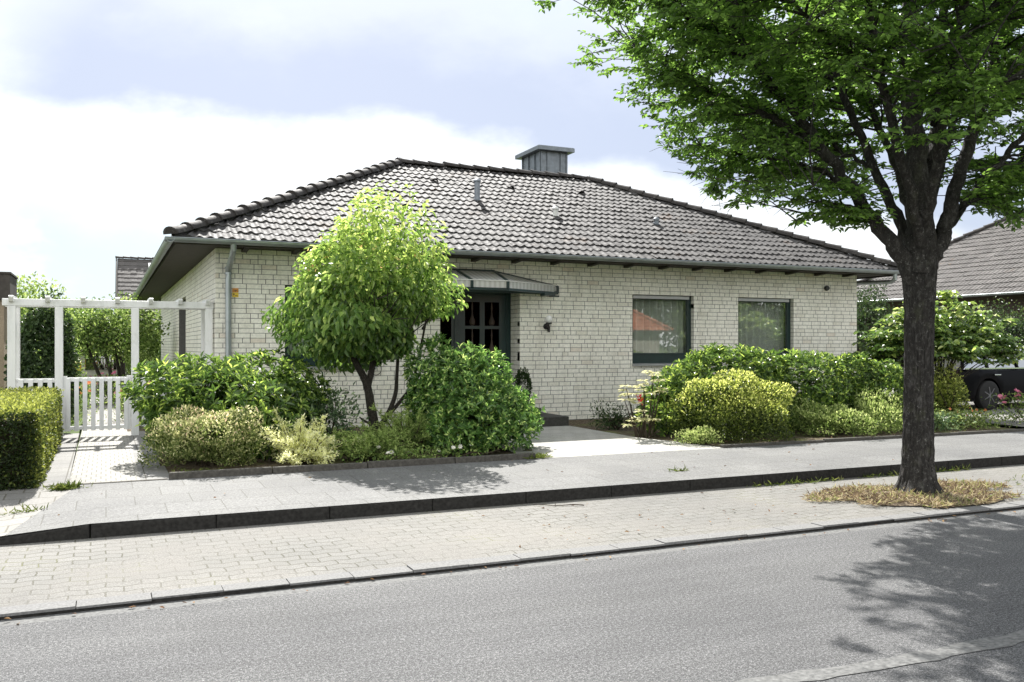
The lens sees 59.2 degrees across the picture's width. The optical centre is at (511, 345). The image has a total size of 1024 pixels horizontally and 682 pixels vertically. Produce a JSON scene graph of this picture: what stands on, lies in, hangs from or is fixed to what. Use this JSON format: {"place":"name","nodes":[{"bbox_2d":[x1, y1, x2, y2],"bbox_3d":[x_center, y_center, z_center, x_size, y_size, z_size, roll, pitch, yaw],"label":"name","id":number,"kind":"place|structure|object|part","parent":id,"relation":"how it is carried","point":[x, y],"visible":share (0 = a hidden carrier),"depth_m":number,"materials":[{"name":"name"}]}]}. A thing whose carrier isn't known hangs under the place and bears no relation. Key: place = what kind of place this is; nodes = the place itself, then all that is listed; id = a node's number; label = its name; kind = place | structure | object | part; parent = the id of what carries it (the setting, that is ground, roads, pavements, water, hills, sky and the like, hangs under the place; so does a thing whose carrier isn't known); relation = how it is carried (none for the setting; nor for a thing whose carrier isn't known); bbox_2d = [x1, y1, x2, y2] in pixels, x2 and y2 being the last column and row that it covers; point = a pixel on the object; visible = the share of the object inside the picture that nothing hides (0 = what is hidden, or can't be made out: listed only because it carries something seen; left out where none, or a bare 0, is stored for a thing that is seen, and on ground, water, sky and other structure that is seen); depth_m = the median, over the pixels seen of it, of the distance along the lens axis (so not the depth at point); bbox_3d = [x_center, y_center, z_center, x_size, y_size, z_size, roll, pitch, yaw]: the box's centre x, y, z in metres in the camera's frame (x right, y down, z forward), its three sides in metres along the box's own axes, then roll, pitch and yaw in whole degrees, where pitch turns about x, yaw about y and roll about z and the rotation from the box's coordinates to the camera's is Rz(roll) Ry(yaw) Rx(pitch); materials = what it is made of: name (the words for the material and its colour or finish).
{"place":"outdoors","nodes":[
{"label":"outdoors","id":0,"kind":"place"},
{"bbox_2d":[0,484,69,535],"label":"driveway","id":1,"kind":"structure","parent":0,"point":[38,497],"depth_m":8.57,"materials":[{"name":"grey concrete"}]},
{"bbox_2d":[63,394,90,433],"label":"lawn","id":2,"kind":"structure","parent":0,"point":[71,431],"depth_m":17.32,"materials":[{"name":"green plant"}]},
{"bbox_2d":[0,272,17,388],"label":"brick garage","id":3,"kind":"structure","parent":2,"relation":"on","point":[8,283],"depth_m":16.08,"materials":[{"name":"brown brick"}]},
{"bbox_2d":[3,287,81,417],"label":"ivy column","id":4,"kind":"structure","parent":2,"relation":"on","point":[38,324],"depth_m":15.31,"materials":[{"name":"green plant"}]},
{"bbox_2d":[16,271,73,352],"bbox_3d":[-13.209,-0.219,23.828,2.926,3.595,3.619,0,0,-24],"label":"tree","id":5,"kind":"object","parent":2,"relation":"on","point":[23,294],"visible":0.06,"depth_m":23.84,"materials":[{"name":"green plant"}]},
{"bbox_2d":[34,338,98,409],"bbox_3d":[-10.036,0.669,19.722,1.922,1.723,1.677,0,0,33],"label":"garden shrub","id":6,"kind":"object","parent":2,"relation":"on","point":[77,340],"visible":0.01,"depth_m":19.81,"materials":[{"name":"green plant"}]},
{"bbox_2d":[17,294,119,339],"bbox_3d":[-20.816,-0.659,38.642,7.670,4.445,4.084,0,0,-24],"label":"garden tree","id":7,"kind":"object","parent":2,"relation":"on","point":[71,310],"visible":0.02,"depth_m":39.25,"materials":[{"name":"green plant"}]},
{"bbox_2d":[71,381,106,425],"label":"rose plant","id":8,"kind":"object","parent":2,"relation":"on","point":[80,395],"visible":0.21,"depth_m":16.78,"materials":[{"name":"green plant"}]},
{"bbox_2d":[72,383,105,415],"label":"rose plant","id":9,"kind":"object","parent":2,"relation":"on","point":[87,403],"visible":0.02,"depth_m":18.77,"materials":[{"name":"green plant"}]},
{"bbox_2d":[76,345,124,391],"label":"garden shed","id":10,"kind":"structure","parent":2,"relation":"on","point":[89,369],"depth_m":28.49,"materials":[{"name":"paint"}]},
{"bbox_2d":[85,351,115,369],"bbox_3d":[-13.030,0.450,28.546,0.900,0.600,0.038,0,0,-24],"label":"window","id":11,"kind":"structure","parent":10,"relation":"in","point":[101,365],"depth_m":28.51,"materials":[{"name":"grey glass"}]},
{"bbox_2d":[71,296,139,354],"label":"garden tree","id":12,"kind":"object","parent":2,"relation":"on","point":[97,311],"visible":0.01,"depth_m":41.84,"materials":[{"name":"green plant"}]},
{"bbox_2d":[70,391,139,483],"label":"garden path","id":13,"kind":"structure","parent":0,"point":[105,455],"depth_m":11.91,"materials":[{"name":"grey concrete"}]},
{"bbox_2d":[85,370,123,404],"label":"rose plant","id":14,"kind":"object","parent":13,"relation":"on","point":[106,387],"visible":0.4,"depth_m":22.00,"materials":[{"name":"green plant"}]},
{"bbox_2d":[0,512,1023,681],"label":"road","id":15,"kind":"structure","parent":0,"point":[731,613],"depth_m":5.34,"materials":[{"name":"grey asphalt"}]},
{"bbox_2d":[735,630,1023,681],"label":"road seam","id":16,"kind":"object","parent":15,"relation":"on","point":[987,643],"visible":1,"depth_m":4.71,"materials":[{"name":"grey asphalt"}]},
{"bbox_2d":[0,0,1023,318],"label":"sky","id":17,"kind":"structure","parent":0,"point":[123,122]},
{"bbox_2d":[6,431,1023,534],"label":"sidewalk","id":18,"kind":"structure","parent":0,"point":[132,501],"depth_m":9.93,"materials":[{"name":"grey concrete"}]},
{"bbox_2d":[169,452,534,479],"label":"bed kerb","id":19,"kind":"structure","parent":18,"relation":"on","point":[308,468],"depth_m":10.58,"materials":[{"name":"concrete"}]},
{"bbox_2d":[0,452,1023,514],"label":"weeds","id":20,"kind":"object","parent":18,"relation":"on","point":[63,486],"visible":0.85,"depth_m":10.38,"materials":[{"name":"green plant"}]},
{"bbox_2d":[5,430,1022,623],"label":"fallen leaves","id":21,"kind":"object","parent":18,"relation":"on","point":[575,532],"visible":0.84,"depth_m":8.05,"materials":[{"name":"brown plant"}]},
{"bbox_2d":[720,429,1023,447],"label":"bed kerb","id":22,"kind":"structure","parent":18,"relation":"on","point":[855,439],"depth_m":13.80,"materials":[{"name":"concrete"}]},
{"bbox_2d":[13,396,1023,537],"bbox_3d":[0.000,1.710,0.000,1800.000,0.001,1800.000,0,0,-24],"label":"ground","id":23,"kind":"structure","parent":0,"point":[1000,425],"depth_m":18.67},
{"bbox_2d":[25,431,168,488],"bbox_3d":[-5.588,1.452,12.289,1.410,0.005,6.200,0,0,-24],"label":"path border","id":24,"kind":"object","parent":23,"relation":"on","point":[59,471],"visible":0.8,"depth_m":11.24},
{"bbox_2d":[45,478,167,486],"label":"bed kerb","id":25,"kind":"structure","parent":24,"relation":"on","point":[117,481],"depth_m":9.60,"materials":[{"name":"concrete"}]},
{"bbox_2d":[120,404,157,433],"bbox_3d":[-8.876,1.475,22.105,1.340,0.001,16.200,0,0,-24],"label":"side strip","id":26,"kind":"object","parent":23,"relation":"on","point":[141,429],"depth_m":16.10,"materials":[{"name":"soil"}]},
{"bbox_2d":[49,290,170,402],"bbox_3d":[-10.515,0.047,23.291,3.063,2.956,2.512,0,0,-9],"label":"garden tree","id":27,"kind":"object","parent":26,"relation":"on","point":[97,334],"visible":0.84,"depth_m":22.80,"materials":[{"name":"green plant"}]},
{"bbox_2d":[97,381,150,421],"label":"rose plant","id":28,"kind":"object","parent":26,"relation":"on","point":[121,416],"visible":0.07,"depth_m":17.56,"materials":[{"name":"green plant"}]},
{"bbox_2d":[154,428,531,471],"bbox_3d":[-2.672,1.449,13.170,4.750,0.064,5.170,0,0,-24],"label":"garden bed","id":29,"kind":"object","parent":23,"relation":"on","point":[191,466],"visible":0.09,"depth_m":11.29,"materials":[{"name":"soil"}]},
{"bbox_2d":[136,403,268,467],"bbox_3d":[-3.685,1.080,10.724,1.461,0.761,1.407,0,0,-24],"label":"spirea","id":30,"kind":"object","parent":29,"relation":"on","point":[203,452],"visible":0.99,"depth_m":10.57,"materials":[{"name":"green plant"}]},
{"bbox_2d":[118,347,337,461],"bbox_3d":[-3.655,0.771,11.763,2.730,1.520,2.102,0,0,-24],"label":"rhododendron","id":31,"kind":"object","parent":29,"relation":"on","point":[193,387],"visible":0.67,"depth_m":11.33,"materials":[{"name":"green plant"}]},
{"bbox_2d":[258,406,368,465],"bbox_3d":[-2.479,1.133,11.117,1.361,0.790,1.565,0,0,-24],"label":"golden juniper","id":32,"kind":"object","parent":29,"relation":"on","point":[297,443],"visible":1,"depth_m":10.86,"materials":[{"name":"yellow plant"}]},
{"bbox_2d":[293,362,368,442],"bbox_3d":[-2.590,0.844,12.369,1.232,1.241,0.952,0,0,5],"label":"young shrub","id":33,"kind":"object","parent":29,"relation":"on","point":[334,415],"visible":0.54,"depth_m":12.27,"materials":[{"name":"green plant"}]},
{"bbox_2d":[260,180,471,430],"bbox_3d":[-1.958,-0.435,12.859,3.096,3.804,2.375,0,0,-24],"label":"ornamental tree","id":34,"kind":"object","parent":29,"relation":"on","point":[375,315],"visible":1,"depth_m":12.28,"materials":[{"name":"green plant"}]},
{"bbox_2d":[321,425,419,460],"bbox_3d":[-1.844,1.258,11.551,1.333,0.503,1.172,0,0,-24],"label":"spreading juniper","id":35,"kind":"object","parent":29,"relation":"on","point":[373,441],"visible":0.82,"depth_m":11.35,"materials":[{"name":"green plant"}]},
{"bbox_2d":[280,442,515,462],"bbox_3d":[-1.360,1.361,11.272,2.981,0.271,0.967,0,0,-24],"label":"rose plant","id":36,"kind":"object","parent":29,"relation":"on","point":[405,456],"visible":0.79,"depth_m":11.31,"materials":[{"name":"green plant"}]},
{"bbox_2d":[349,402,462,452],"bbox_3d":[-1.410,1.098,12.219,1.765,0.724,1.116,0,0,-24],"label":"spreading juniper","id":37,"kind":"object","parent":29,"relation":"on","point":[418,437],"visible":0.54,"depth_m":11.99,"materials":[{"name":"green plant"}]},
{"bbox_2d":[399,331,545,455],"bbox_3d":[-0.444,0.644,12.526,2.093,1.718,1.935,0,0,-24],"label":"bush","id":38,"kind":"object","parent":29,"relation":"on","point":[485,406],"visible":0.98,"depth_m":12.11,"materials":[{"name":"green plant"}]},
{"bbox_2d":[462,449,499,456],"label":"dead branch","id":39,"kind":"object","parent":29,"relation":"on","point":[477,452],"visible":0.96,"depth_m":11.64,"materials":[{"name":"brown wood"}]},
{"bbox_2d":[0,464,1023,606],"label":"parking bay","id":40,"kind":"object","parent":23,"relation":"on","point":[51,571],"depth_m":7.54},
{"bbox_2d":[815,487,1003,506],"bbox_3d":[4.360,1.577,9.700,2.308,0.059,1.335,0,0,-24],"label":"tree pit","id":41,"kind":"object","parent":40,"relation":"on","point":[906,503],"visible":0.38,"depth_m":9.24,"materials":[{"name":"brown soil"}]},
{"bbox_2d":[532,0,1023,493],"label":"street tree","id":42,"kind":"object","parent":41,"relation":"on","point":[833,49],"visible":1,"depth_m":9.30,"materials":[{"name":"green plant"}]},
{"bbox_2d":[799,477,1023,508],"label":"dry grass","id":43,"kind":"structure","parent":41,"relation":"on","point":[969,487],"depth_m":9.45,"materials":[{"name":"beige plant"}]},
{"bbox_2d":[0,509,1023,625],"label":"gutter pan","id":44,"kind":"object","parent":23,"relation":"on","point":[16,621],"depth_m":6.50,"materials":[{"name":"grey concrete"}]},
{"bbox_2d":[0,455,1023,545],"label":"kerb","id":45,"kind":"structure","parent":23,"relation":"on","point":[135,527],"depth_m":8.73,"materials":[{"name":"stone"},{"name":"dirt"}]},
{"bbox_2d":[0,501,1023,619],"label":"gutter kerb","id":46,"kind":"structure","parent":23,"relation":"on","point":[41,609],"depth_m":6.64,"materials":[{"name":"concrete"}]},
{"bbox_2d":[569,417,1013,445],"bbox_3d":[4.816,1.449,16.512,7.650,0.066,5.230,0,0,-24],"label":"garden bed","id":47,"kind":"object","parent":23,"relation":"on","point":[583,423],"visible":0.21,"depth_m":14.86,"materials":[{"name":"soil"}]},
{"bbox_2d":[588,398,636,429],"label":"plant","id":48,"kind":"object","parent":47,"relation":"on","point":[613,423],"visible":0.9,"depth_m":15.54,"materials":[{"name":"green plant"}]},
{"bbox_2d":[618,370,667,438],"bbox_3d":[2.014,0.913,14.006,0.945,1.073,0.562,0,0,-24],"label":"pieris","id":49,"kind":"object","parent":47,"relation":"on","point":[642,432],"visible":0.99,"depth_m":13.99,"materials":[{"name":"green plant"}]},
{"bbox_2d":[660,368,796,441],"bbox_3d":[3.384,0.903,14.149,2.086,1.122,1.611,0,0,18],"label":"euonymus","id":50,"kind":"object","parent":47,"relation":"on","point":[773,413],"visible":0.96,"depth_m":13.75,"materials":[{"name":"green plant"}]},
{"bbox_2d":[633,342,866,436],"bbox_3d":[4.042,0.719,15.603,4.999,1.595,2.034,0,0,-24],"label":"rhododendron","id":51,"kind":"object","parent":47,"relation":"on","point":[772,366],"visible":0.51,"depth_m":15.12,"materials":[{"name":"green plant"}]},
{"bbox_2d":[776,387,942,436],"bbox_3d":[5.751,1.079,14.958,3.008,0.768,1.653,0,0,-24],"label":"spreading shrub","id":52,"kind":"object","parent":47,"relation":"on","point":[834,421],"visible":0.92,"depth_m":14.72,"materials":[{"name":"green plant"}]},
{"bbox_2d":[817,352,903,426],"bbox_3d":[6.384,0.796,16.062,1.815,1.396,1.344,0,0,20],"label":"rhododendron","id":53,"kind":"object","parent":47,"relation":"on","point":[882,377],"visible":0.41,"depth_m":15.72,"materials":[{"name":"green plant"}]},
{"bbox_2d":[842,290,1023,419],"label":"broadleaf shrub","id":54,"kind":"object","parent":47,"relation":"on","point":[958,341],"visible":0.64,"depth_m":17.38,"materials":[{"name":"green plant"}]},
{"bbox_2d":[934,357,969,422],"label":"yellow shrub","id":55,"kind":"object","parent":47,"relation":"on","point":[942,399],"visible":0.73,"depth_m":16.80,"materials":[{"name":"green plant"}]},
{"bbox_2d":[934,411,975,430],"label":"flower clump","id":56,"kind":"object","parent":47,"relation":"on","point":[946,418],"visible":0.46,"depth_m":15.31,"materials":[{"name":"green plant"}]},
{"bbox_2d":[934,406,1021,431],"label":"flower clump","id":57,"kind":"object","parent":47,"relation":"on","point":[977,418],"visible":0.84,"depth_m":15.71,"materials":[{"name":"green plant"}]},
{"bbox_2d":[856,210,1023,377],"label":"neighbour house","id":58,"kind":"structure","parent":23,"relation":"on","point":[984,263],"depth_m":30.80,"materials":[{"name":"tile"}]},
{"bbox_2d":[1000,322,1023,344],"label":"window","id":59,"kind":"structure","parent":58,"relation":"in","point":[1006,328],"depth_m":28.28,"materials":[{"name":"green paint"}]},
{"bbox_2d":[885,388,1023,426],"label":"car driveway","id":60,"kind":"structure","parent":23,"relation":"on","point":[972,404],"depth_m":20.08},
{"bbox_2d":[856,284,902,384],"bbox_3d":[9.999,-0.194,25.067,2.626,3.390,2.161,0,0,-24],"label":"garden tree","id":61,"kind":"object","parent":60,"relation":"on","point":[864,314],"visible":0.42,"depth_m":24.76,"materials":[{"name":"green plant"}]},
{"bbox_2d":[900,349,1023,409],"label":"parked car","id":62,"kind":"object","parent":60,"relation":"on","point":[984,383],"visible":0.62,"depth_m":20.43,"materials":[{"name":"paint"}]},
{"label":"car windows","id":63,"kind":"part","parent":62,"relation":"part of","materials":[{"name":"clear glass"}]},
{"bbox_2d":[942,304,1003,336],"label":"dark shrub","id":64,"kind":"object","parent":60,"relation":"on","point":[985,318],"visible":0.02,"depth_m":25.29,"materials":[{"name":"green plant"}]},
{"bbox_2d":[947,296,1023,343],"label":"dark shrub","id":65,"kind":"object","parent":60,"relation":"on","point":[1018,323],"visible":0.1,"depth_m":26.67,"materials":[{"name":"green plant"}]},
{"bbox_2d":[970,389,1023,423],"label":"hydrangea","id":66,"kind":"object","parent":60,"relation":"on","point":[1003,396],"visible":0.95,"depth_m":16.93,"materials":[{"name":"green plant"}]},
{"bbox_2d":[513,367,532,403],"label":"potted conifer","id":67,"kind":"object","parent":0,"point":[519,377],"visible":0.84,"depth_m":16.52,"materials":[{"name":"green plant"}]},
{"bbox_2d":[533,504,583,505],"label":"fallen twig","id":68,"kind":"object","parent":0,"point":[561,505],"visible":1,"depth_m":8.99,"materials":[{"name":"brown wood"}]},
{"bbox_2d":[490,426,720,458],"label":"entrance path","id":69,"kind":"structure","parent":0,"point":[563,441],"depth_m":13.11,"materials":[{"name":"grey concrete"}]},
{"bbox_2d":[670,424,725,444],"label":"plant","id":70,"kind":"object","parent":69,"relation":"on","point":[698,437],"visible":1,"depth_m":13.14,"materials":[{"name":"green plant"}]},
{"label":"lawn","id":71,"kind":"structure","parent":0,"visible":0},
{"bbox_2d":[114,293,160,383],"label":"garden shrub","id":72,"kind":"object","parent":71,"relation":"on","point":[153,351],"visible":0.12,"depth_m":34.83,"materials":[{"name":"green plant"}]},
{"bbox_2d":[115,256,160,374],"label":"gabled house","id":73,"kind":"structure","parent":71,"relation":"on","point":[130,272],"depth_m":46.98,"materials":[{"name":"paint"}]},
{"bbox_2d":[119,350,159,382],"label":"garden shrub","id":74,"kind":"object","parent":71,"relation":"on","point":[142,359],"visible":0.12,"depth_m":29.86,"materials":[{"name":"green plant"}]},
{"bbox_2d":[131,145,899,427],"bbox_3d":[-2.238,-1.927,26.225,15.852,6.955,21.618,0,0,-24],"label":"bungalow","id":75,"kind":"object","parent":71,"relation":"on","point":[583,292],"visible":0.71,"depth_m":18.21,"materials":[{"name":"white brick"}]},
{"bbox_2d":[285,285,376,369],"bbox_3d":[-3.227,-0.115,15.947,1.720,2.030,0.430,0,0,-24],"label":"window","id":76,"kind":"structure","parent":75,"relation":"in","point":[310,360],"depth_m":15.71,"materials":[{"name":"green paint"}]},
{"bbox_2d":[458,294,505,380],"bbox_3d":[-0.574,0.020,17.435,1.016,2.050,0.147,0,0,-24],"label":"door","id":77,"kind":"structure","parent":75,"relation":"in","point":[484,321],"depth_m":17.46,"materials":[{"name":"green paint"}]},
{"bbox_2d":[632,295,690,365],"bbox_3d":[3.068,-0.115,18.784,1.610,2.030,0.428,0,0,-24],"label":"window","id":78,"kind":"structure","parent":75,"relation":"in","point":[661,324],"depth_m":18.90,"materials":[{"name":"grey glass"}]},
{"bbox_2d":[738,297,789,354],"bbox_3d":[5.482,-0.115,19.925,1.630,2.030,0.323,0,0,-24],"label":"window","id":79,"kind":"structure","parent":75,"relation":"in","point":[764,323],"depth_m":20.06,"materials":[{"name":"green paint"}]},
{"label":"garden bed","id":80,"kind":"structure","parent":0,"visible":0},
{"bbox_2d":[0,386,64,490],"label":"box hedge","id":81,"kind":"object","parent":80,"relation":"on","point":[31,428],"visible":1,"depth_m":9.25,"materials":[{"name":"green plant"}]},
{"bbox_2d":[2,295,213,436],"bbox_3d":[-6.537,0.360,14.736,3.110,2.280,0.760,0,0,-24],"label":"white pergola","id":82,"kind":"object","parent":80,"relation":"on","point":[13,304],"visible":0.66,"depth_m":14.38,"materials":[{"name":"paint"}]}
]}

